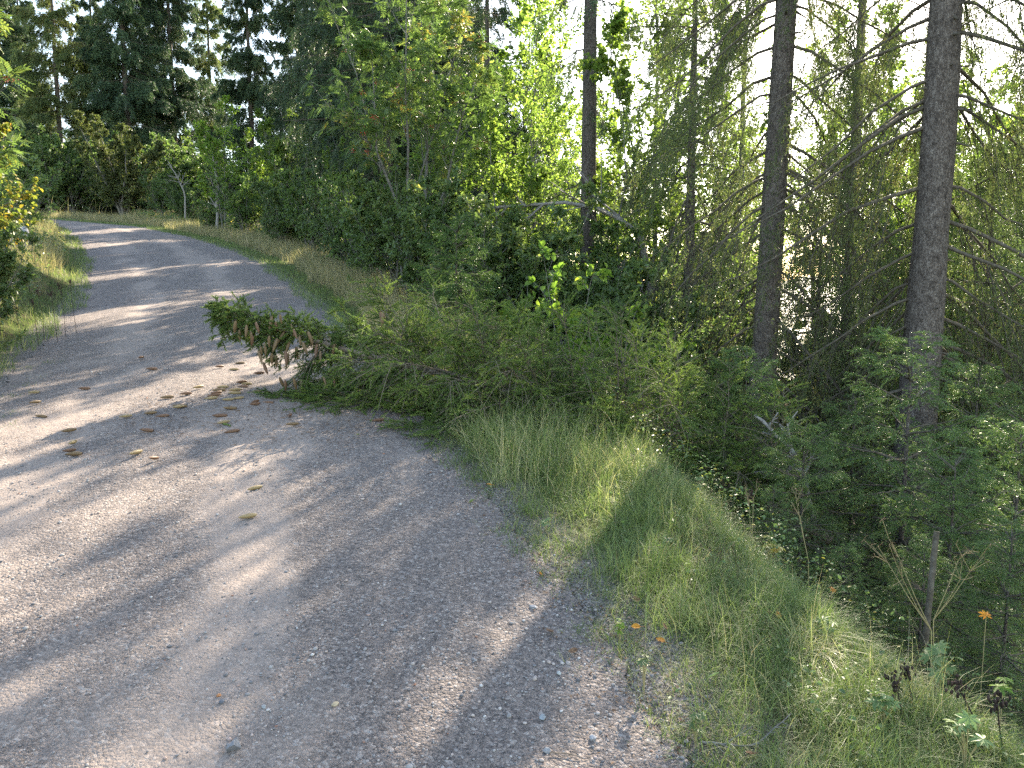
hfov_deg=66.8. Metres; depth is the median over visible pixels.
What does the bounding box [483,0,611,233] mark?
birch tree
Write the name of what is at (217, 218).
bare sapling
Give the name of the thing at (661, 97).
birch tree
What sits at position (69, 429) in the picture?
spruce cone
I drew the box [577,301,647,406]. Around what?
alder sapling
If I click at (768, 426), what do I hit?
dead bough
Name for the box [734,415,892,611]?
young spruce
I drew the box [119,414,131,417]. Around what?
spruce cone
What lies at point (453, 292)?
young spruce
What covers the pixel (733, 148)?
birch tree
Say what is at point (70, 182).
willow shrub
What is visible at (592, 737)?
stone
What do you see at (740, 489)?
undergrowth
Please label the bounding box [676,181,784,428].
spruce tree
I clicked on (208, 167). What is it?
willow shrub
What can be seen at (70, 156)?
willow shrub
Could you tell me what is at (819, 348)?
willow shrub
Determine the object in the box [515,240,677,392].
willow shrub
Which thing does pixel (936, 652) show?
lobed plant
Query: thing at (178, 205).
willow shrub
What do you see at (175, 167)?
willow shrub
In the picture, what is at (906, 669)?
seed head
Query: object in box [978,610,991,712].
flower
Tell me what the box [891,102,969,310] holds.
birch tree
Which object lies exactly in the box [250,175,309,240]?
willow shrub
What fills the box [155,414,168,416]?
spruce cone
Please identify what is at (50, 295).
seed head
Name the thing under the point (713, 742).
dead stick
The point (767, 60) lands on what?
sky
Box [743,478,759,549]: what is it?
dry umbel
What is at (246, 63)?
spruce tree
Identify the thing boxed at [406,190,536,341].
willow shrub
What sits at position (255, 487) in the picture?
spruce cone
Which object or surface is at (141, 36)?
spruce tree
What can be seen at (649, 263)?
willow shrub
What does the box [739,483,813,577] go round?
young spruce
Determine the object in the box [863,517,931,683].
dry umbel
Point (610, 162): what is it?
birch tree
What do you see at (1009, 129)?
alder tree
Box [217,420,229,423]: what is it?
spruce cone
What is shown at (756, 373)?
young spruce
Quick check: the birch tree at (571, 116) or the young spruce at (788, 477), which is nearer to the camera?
the young spruce at (788, 477)
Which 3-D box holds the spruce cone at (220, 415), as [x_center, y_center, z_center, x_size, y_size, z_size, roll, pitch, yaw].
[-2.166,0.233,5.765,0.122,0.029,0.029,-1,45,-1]
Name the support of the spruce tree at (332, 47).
on the ground at (28, 354)
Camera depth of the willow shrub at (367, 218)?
13.63 m
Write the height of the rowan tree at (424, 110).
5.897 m
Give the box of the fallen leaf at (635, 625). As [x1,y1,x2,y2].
[631,623,642,627]
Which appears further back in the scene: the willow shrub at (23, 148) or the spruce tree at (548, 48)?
the willow shrub at (23, 148)
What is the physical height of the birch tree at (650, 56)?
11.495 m
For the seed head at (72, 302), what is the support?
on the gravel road
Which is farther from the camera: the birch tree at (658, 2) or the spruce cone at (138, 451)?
the birch tree at (658, 2)
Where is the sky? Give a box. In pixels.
[1,0,1023,275]
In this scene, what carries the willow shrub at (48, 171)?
on the ground at (28, 354)
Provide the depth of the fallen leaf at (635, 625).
2.93 m
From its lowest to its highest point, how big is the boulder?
0.716 m
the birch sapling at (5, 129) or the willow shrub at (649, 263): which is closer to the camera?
the birch sapling at (5, 129)
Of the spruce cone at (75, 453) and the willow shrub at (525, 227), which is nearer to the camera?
the spruce cone at (75, 453)
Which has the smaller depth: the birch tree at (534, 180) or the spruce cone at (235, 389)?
the spruce cone at (235, 389)
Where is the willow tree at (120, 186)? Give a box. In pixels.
[69,110,166,216]
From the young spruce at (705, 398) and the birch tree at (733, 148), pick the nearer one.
the young spruce at (705, 398)
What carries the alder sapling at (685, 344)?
on the ground at (28, 354)
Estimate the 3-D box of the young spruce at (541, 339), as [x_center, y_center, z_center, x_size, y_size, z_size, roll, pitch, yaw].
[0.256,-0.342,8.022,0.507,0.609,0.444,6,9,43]
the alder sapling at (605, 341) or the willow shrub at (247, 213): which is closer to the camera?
the alder sapling at (605, 341)
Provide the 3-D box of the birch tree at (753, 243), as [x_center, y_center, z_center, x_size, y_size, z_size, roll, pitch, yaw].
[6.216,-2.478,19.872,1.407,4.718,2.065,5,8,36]
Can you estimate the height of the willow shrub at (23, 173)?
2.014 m
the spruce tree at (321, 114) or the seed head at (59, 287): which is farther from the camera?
the spruce tree at (321, 114)
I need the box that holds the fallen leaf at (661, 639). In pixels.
[656,637,669,643]
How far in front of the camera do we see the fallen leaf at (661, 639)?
2.84 m
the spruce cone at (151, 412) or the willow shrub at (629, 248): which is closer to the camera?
the spruce cone at (151, 412)
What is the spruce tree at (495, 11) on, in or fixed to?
on the ground at (28, 354)
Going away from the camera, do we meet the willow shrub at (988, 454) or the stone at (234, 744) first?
the stone at (234, 744)
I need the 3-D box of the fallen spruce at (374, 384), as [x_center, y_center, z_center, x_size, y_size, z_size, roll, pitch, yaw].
[-0.006,0.257,6.523,5.294,2.435,3.037,0,6,0]
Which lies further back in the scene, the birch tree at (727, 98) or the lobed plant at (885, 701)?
the birch tree at (727, 98)
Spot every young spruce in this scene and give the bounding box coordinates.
[404,213,510,339]
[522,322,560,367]
[595,359,620,393]
[650,399,670,437]
[662,371,738,481]
[693,346,837,536]
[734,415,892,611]
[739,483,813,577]
[766,324,1023,684]
[784,389,921,617]
[807,542,890,648]
[843,444,1023,736]
[859,533,997,708]
[861,362,1023,607]
[903,420,1023,724]
[905,516,1023,751]
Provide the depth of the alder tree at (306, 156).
24.89 m
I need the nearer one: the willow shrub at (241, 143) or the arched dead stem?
the arched dead stem
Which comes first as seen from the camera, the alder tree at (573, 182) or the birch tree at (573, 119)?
the alder tree at (573, 182)
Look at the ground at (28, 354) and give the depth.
3.30 m
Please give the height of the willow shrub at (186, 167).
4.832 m
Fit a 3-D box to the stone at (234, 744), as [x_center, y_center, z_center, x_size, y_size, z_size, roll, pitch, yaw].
[-0.816,1.061,2.278,0.031,0.048,0.050,2,7,19]
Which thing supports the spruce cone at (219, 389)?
on the gravel road
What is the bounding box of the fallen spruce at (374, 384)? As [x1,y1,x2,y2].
[200,272,836,554]
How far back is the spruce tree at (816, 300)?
12.34 m
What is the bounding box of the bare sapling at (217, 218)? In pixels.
[205,156,219,228]
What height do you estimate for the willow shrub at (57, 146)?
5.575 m
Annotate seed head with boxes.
[13,306,22,348]
[30,298,38,345]
[35,287,43,332]
[49,292,57,342]
[57,283,65,335]
[69,279,76,332]
[747,488,756,547]
[884,670,903,723]
[900,662,915,707]
[945,674,972,736]
[987,689,1011,749]
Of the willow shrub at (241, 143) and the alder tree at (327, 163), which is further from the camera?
the willow shrub at (241, 143)
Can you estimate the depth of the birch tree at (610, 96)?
19.45 m
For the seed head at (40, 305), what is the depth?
9.15 m
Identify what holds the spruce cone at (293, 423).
on the gravel road
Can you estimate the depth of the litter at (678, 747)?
2.98 m
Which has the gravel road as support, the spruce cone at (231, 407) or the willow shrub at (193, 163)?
the spruce cone at (231, 407)
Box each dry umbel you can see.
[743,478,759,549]
[789,486,810,592]
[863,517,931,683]
[933,539,994,692]
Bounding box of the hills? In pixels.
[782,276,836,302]
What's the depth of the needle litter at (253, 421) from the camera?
5.70 m
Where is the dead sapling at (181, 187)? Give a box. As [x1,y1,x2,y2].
[165,162,190,219]
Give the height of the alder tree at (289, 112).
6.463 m
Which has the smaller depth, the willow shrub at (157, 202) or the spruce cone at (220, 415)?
the spruce cone at (220, 415)
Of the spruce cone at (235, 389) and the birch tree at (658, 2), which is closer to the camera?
the spruce cone at (235, 389)
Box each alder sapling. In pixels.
[498,269,566,358]
[524,240,612,371]
[549,303,612,385]
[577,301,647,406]
[637,322,696,434]
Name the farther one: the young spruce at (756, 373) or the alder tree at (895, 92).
the alder tree at (895, 92)
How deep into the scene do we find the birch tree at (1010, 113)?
19.19 m
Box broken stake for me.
[921,531,939,643]
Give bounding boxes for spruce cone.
[35,414,46,417]
[61,428,76,431]
[62,448,76,451]
[65,451,83,455]
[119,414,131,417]
[129,449,142,454]
[140,428,153,431]
[144,411,156,413]
[148,456,158,459]
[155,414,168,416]
[160,395,174,398]
[204,396,217,399]
[212,388,224,390]
[212,413,226,416]
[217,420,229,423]
[223,406,236,409]
[224,429,239,432]
[228,391,240,393]
[229,388,241,390]
[238,513,256,518]
[247,485,262,489]
[286,422,298,424]
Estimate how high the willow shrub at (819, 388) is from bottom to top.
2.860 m
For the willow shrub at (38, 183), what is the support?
on the ground at (28, 354)
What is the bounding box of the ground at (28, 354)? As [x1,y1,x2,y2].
[0,206,1023,767]
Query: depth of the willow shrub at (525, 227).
15.94 m
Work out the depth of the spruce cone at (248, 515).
3.92 m
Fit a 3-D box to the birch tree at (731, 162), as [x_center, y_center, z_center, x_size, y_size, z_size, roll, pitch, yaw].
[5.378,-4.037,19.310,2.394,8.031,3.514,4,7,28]
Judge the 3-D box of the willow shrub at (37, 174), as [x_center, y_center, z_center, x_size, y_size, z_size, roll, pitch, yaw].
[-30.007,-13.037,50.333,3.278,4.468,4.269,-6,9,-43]
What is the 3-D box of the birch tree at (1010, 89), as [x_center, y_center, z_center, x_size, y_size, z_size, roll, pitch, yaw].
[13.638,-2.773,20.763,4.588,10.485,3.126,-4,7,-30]
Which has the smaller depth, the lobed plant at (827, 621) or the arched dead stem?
the lobed plant at (827, 621)
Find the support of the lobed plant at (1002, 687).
on the ground at (28, 354)
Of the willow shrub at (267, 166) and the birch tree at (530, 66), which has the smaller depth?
the birch tree at (530, 66)
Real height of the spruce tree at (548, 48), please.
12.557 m
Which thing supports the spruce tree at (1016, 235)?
on the ground at (28, 354)
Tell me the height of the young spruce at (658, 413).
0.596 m
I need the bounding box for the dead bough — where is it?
[754,411,825,590]
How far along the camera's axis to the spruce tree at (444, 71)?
22.30 m
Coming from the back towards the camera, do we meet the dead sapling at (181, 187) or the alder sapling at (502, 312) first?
the dead sapling at (181, 187)
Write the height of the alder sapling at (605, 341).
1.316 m
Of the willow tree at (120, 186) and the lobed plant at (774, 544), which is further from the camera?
the willow tree at (120, 186)
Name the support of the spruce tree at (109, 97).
on the ground at (28, 354)
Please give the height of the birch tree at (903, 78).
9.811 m
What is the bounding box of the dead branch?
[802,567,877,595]
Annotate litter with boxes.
[5,377,463,506]
[393,413,776,767]
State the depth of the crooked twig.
2.27 m
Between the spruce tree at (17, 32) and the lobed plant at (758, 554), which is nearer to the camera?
the lobed plant at (758, 554)
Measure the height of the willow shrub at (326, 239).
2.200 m
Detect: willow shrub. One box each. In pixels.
[0,134,61,209]
[0,154,44,263]
[0,155,50,227]
[0,222,48,347]
[3,128,60,210]
[4,161,63,225]
[25,123,79,212]
[30,147,98,212]
[37,142,71,212]
[41,140,102,211]
[42,128,98,209]
[43,139,115,212]
[63,167,103,213]
[104,128,195,207]
[134,133,180,205]
[137,150,181,212]
[137,164,178,215]
[144,137,198,212]
[149,132,221,211]
[155,175,207,220]
[167,170,206,208]
[187,190,226,228]
[200,156,246,211]
[210,174,272,234]
[232,122,260,176]
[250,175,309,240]
[254,151,296,178]
[268,152,364,251]
[277,188,341,242]
[297,187,381,269]
[316,176,395,276]
[327,148,440,293]
[366,164,473,299]
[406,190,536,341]
[443,194,533,305]
[451,177,610,339]
[470,220,644,364]
[475,227,551,300]
[479,209,637,355]
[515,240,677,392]
[541,239,674,305]
[565,255,680,355]
[567,271,732,416]
[632,281,785,437]
[636,249,816,426]
[777,316,899,478]
[781,306,880,419]
[786,305,900,415]
[887,354,1023,522]
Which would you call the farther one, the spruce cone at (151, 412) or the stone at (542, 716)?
the spruce cone at (151, 412)
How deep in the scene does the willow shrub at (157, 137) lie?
53.37 m
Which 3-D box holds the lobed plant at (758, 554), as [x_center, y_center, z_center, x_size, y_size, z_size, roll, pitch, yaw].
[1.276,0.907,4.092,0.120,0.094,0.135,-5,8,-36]
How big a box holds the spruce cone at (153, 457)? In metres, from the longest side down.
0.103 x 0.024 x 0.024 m
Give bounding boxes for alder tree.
[251,107,308,190]
[276,121,336,247]
[310,134,376,242]
[384,0,579,272]
[522,146,562,238]
[529,62,612,260]
[545,0,767,404]
[548,159,629,263]
[790,26,966,329]
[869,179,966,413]
[877,93,1023,389]
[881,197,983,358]
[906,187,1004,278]
[948,185,1023,368]
[953,172,1010,320]
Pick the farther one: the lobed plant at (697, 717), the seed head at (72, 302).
the seed head at (72, 302)
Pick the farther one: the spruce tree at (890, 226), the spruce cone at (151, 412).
the spruce tree at (890, 226)
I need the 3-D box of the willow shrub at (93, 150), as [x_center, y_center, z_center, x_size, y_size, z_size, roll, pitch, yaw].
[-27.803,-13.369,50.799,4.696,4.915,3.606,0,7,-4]
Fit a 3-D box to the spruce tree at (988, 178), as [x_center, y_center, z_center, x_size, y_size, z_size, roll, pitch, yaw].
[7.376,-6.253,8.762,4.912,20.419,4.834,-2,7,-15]
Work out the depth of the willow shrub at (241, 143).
49.16 m
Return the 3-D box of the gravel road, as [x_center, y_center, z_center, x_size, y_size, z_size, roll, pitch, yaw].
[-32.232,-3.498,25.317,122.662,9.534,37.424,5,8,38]
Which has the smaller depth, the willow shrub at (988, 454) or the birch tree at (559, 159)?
the willow shrub at (988, 454)
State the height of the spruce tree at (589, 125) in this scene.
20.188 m
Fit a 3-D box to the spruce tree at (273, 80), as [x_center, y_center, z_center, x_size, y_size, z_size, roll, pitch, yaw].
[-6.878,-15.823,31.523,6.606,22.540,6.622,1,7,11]
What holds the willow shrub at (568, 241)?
on the ground at (28, 354)
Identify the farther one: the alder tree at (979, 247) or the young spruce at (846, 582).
the alder tree at (979, 247)
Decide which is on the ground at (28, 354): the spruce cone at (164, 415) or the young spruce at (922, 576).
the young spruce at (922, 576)
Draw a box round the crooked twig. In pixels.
[550,752,586,760]
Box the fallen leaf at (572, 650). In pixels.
[568,647,581,652]
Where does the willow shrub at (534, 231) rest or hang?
on the ground at (28, 354)
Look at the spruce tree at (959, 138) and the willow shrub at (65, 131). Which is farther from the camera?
the willow shrub at (65, 131)
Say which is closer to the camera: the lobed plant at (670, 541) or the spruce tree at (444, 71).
the lobed plant at (670, 541)
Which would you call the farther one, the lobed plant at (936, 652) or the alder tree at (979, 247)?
the alder tree at (979, 247)
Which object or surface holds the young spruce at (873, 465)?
on the ground at (28, 354)
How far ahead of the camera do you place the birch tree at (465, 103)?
23.34 m
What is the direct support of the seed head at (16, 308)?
on the ground at (28, 354)
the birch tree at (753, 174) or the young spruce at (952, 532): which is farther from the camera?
the birch tree at (753, 174)
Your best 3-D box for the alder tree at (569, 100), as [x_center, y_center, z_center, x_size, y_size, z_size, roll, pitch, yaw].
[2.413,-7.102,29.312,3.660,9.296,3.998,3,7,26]
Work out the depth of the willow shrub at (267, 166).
47.31 m
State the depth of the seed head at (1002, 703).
2.43 m
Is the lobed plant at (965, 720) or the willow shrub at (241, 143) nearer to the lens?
the lobed plant at (965, 720)
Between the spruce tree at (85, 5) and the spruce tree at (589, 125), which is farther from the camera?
the spruce tree at (85, 5)
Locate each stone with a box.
[226,737,241,751]
[331,701,338,706]
[539,714,545,720]
[543,747,550,753]
[589,734,595,740]
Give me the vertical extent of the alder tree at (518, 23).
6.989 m
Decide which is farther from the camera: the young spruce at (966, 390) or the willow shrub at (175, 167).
the willow shrub at (175, 167)
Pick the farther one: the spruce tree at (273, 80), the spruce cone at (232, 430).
the spruce tree at (273, 80)
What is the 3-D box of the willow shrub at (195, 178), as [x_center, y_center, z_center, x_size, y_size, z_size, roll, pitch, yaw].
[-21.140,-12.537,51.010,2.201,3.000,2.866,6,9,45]
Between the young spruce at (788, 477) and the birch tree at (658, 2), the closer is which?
the young spruce at (788, 477)
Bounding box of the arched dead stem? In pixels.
[480,144,666,408]
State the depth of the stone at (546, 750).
2.29 m
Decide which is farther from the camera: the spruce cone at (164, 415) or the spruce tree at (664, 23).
the spruce tree at (664, 23)
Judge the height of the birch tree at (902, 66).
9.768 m
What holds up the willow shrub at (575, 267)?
on the ground at (28, 354)
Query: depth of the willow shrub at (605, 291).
10.61 m
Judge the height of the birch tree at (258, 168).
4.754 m
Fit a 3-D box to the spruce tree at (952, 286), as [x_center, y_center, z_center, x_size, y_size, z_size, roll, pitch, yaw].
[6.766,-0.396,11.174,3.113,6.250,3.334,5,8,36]
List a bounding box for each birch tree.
[186,95,252,228]
[222,127,272,226]
[243,108,304,224]
[449,50,528,202]
[460,117,552,259]
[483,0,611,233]
[497,0,580,231]
[513,0,604,232]
[542,77,609,253]
[545,137,571,232]
[564,29,674,261]
[597,131,622,209]
[598,0,733,232]
[615,0,717,261]
[619,74,717,379]
[643,0,771,283]
[674,141,758,328]
[676,92,787,312]
[684,58,762,265]
[714,37,812,281]
[724,125,791,258]
[745,195,761,268]
[751,0,897,310]
[805,1,970,308]
[842,56,915,309]
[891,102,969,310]
[903,46,1021,275]
[939,111,1005,402]
[969,35,1023,213]
[972,71,1021,233]
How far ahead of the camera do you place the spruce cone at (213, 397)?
6.28 m
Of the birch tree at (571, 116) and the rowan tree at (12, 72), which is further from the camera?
the birch tree at (571, 116)
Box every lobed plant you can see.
[541,517,550,532]
[615,618,625,645]
[635,654,649,693]
[662,537,675,549]
[685,711,706,748]
[695,470,703,501]
[750,546,765,558]
[761,535,785,562]
[812,616,838,635]
[865,691,900,723]
[917,640,962,702]
[942,709,994,767]
[990,677,1014,741]
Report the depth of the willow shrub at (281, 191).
28.26 m
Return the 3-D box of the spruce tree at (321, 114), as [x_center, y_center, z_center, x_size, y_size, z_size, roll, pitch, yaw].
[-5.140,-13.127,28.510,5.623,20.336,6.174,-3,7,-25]
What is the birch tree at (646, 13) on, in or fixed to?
on the ground at (28, 354)
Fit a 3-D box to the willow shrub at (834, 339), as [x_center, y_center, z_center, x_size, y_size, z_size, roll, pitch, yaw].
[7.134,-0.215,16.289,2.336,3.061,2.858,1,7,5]
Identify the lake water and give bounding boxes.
[779,306,893,350]
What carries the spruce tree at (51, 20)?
on the ground at (28, 354)
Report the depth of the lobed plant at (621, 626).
2.86 m
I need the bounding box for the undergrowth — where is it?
[0,209,1023,767]
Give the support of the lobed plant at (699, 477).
on the ground at (28, 354)
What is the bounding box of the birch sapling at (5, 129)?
[0,122,42,247]
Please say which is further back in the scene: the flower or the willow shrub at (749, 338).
the willow shrub at (749, 338)
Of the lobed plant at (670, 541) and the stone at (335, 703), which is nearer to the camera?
the stone at (335, 703)
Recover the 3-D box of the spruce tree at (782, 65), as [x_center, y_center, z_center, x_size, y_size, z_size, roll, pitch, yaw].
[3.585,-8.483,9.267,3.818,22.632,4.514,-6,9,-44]
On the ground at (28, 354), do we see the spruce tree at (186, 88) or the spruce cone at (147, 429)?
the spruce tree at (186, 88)
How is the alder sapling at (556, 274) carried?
on the ground at (28, 354)
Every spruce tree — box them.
[0,0,46,207]
[0,0,56,138]
[7,0,105,208]
[61,0,134,207]
[69,0,177,209]
[121,7,178,149]
[128,0,225,206]
[182,0,236,174]
[204,0,280,210]
[250,0,369,224]
[252,0,314,212]
[273,0,477,276]
[286,3,343,173]
[296,0,421,251]
[341,0,514,271]
[394,0,544,239]
[423,0,560,253]
[521,0,648,284]
[530,38,562,234]
[592,0,805,451]
[604,0,991,520]
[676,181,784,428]
[680,0,1023,597]
[745,141,891,471]
[780,205,953,502]
[781,0,917,428]
[841,103,1023,452]
[889,133,1023,532]
[894,1,1023,545]
[939,138,1023,456]
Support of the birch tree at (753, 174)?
on the ground at (28, 354)
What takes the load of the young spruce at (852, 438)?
on the ground at (28, 354)
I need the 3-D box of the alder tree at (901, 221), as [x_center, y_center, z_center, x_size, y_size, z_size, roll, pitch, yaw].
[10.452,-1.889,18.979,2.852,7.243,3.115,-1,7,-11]
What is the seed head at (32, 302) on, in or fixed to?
on the ground at (28, 354)
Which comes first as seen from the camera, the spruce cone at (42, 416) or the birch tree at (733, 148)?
the spruce cone at (42, 416)
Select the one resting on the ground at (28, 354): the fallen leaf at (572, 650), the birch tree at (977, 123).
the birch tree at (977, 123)
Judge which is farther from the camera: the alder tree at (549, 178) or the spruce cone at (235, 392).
the alder tree at (549, 178)
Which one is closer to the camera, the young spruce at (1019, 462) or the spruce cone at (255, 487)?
the spruce cone at (255, 487)
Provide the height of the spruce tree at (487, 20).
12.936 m
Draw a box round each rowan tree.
[0,7,35,191]
[301,0,505,300]
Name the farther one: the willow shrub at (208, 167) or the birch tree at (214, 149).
the willow shrub at (208, 167)
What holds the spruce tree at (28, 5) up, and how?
on the ground at (28, 354)
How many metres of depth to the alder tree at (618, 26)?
13.73 m
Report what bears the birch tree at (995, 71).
on the ground at (28, 354)
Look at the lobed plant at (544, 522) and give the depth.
3.85 m
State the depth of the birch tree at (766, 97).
26.23 m
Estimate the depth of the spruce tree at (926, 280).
8.59 m
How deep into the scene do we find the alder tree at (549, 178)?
29.07 m
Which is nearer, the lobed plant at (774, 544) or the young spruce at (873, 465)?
the lobed plant at (774, 544)
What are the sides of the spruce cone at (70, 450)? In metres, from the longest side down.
0.107 x 0.025 x 0.025 m
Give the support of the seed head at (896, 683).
on the ground at (28, 354)
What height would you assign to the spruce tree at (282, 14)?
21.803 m
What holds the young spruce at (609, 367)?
on the ground at (28, 354)
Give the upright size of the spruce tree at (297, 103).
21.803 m
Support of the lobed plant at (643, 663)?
on the ground at (28, 354)
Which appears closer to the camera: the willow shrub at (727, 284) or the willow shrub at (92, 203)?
the willow shrub at (727, 284)
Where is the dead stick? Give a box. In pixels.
[702,714,790,761]
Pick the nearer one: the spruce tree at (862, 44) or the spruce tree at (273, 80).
the spruce tree at (862, 44)
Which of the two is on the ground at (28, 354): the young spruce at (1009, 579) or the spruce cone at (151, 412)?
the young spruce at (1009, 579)
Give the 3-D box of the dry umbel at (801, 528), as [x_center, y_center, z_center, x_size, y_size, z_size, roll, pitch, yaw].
[1.553,0.889,4.185,0.123,0.683,0.105,1,7,12]
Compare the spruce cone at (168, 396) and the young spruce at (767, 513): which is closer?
the young spruce at (767, 513)
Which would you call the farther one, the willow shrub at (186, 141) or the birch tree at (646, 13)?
the willow shrub at (186, 141)
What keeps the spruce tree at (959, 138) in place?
on the ground at (28, 354)
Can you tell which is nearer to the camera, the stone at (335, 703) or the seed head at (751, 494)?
the stone at (335, 703)
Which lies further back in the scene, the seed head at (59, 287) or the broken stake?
the seed head at (59, 287)
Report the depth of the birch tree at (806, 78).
21.09 m
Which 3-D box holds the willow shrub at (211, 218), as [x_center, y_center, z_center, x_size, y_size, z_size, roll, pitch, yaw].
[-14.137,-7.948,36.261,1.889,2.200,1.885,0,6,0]
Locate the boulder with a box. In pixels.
[9,226,28,256]
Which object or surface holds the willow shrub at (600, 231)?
on the ground at (28, 354)
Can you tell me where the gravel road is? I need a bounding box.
[0,219,690,767]
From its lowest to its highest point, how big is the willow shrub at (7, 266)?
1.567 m
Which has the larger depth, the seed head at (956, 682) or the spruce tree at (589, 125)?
the spruce tree at (589, 125)
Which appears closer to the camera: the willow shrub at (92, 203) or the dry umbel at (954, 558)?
the dry umbel at (954, 558)
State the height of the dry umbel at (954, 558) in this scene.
0.801 m
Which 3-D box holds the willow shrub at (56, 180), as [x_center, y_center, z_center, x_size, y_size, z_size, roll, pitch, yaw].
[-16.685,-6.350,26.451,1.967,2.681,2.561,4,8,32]
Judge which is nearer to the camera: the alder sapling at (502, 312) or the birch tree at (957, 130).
the alder sapling at (502, 312)
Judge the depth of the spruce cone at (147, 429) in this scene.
5.37 m
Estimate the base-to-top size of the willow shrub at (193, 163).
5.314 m
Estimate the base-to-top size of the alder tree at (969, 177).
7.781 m
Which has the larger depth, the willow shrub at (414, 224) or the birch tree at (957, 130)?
the birch tree at (957, 130)
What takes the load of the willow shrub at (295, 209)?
on the ground at (28, 354)
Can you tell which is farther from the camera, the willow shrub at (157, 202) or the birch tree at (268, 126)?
the willow shrub at (157, 202)
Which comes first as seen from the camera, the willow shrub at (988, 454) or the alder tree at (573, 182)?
the willow shrub at (988, 454)
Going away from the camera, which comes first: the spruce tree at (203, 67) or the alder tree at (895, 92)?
the alder tree at (895, 92)
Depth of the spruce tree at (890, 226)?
11.22 m
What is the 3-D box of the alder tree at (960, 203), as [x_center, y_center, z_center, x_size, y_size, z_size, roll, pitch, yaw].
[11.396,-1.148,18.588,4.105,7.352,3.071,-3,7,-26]

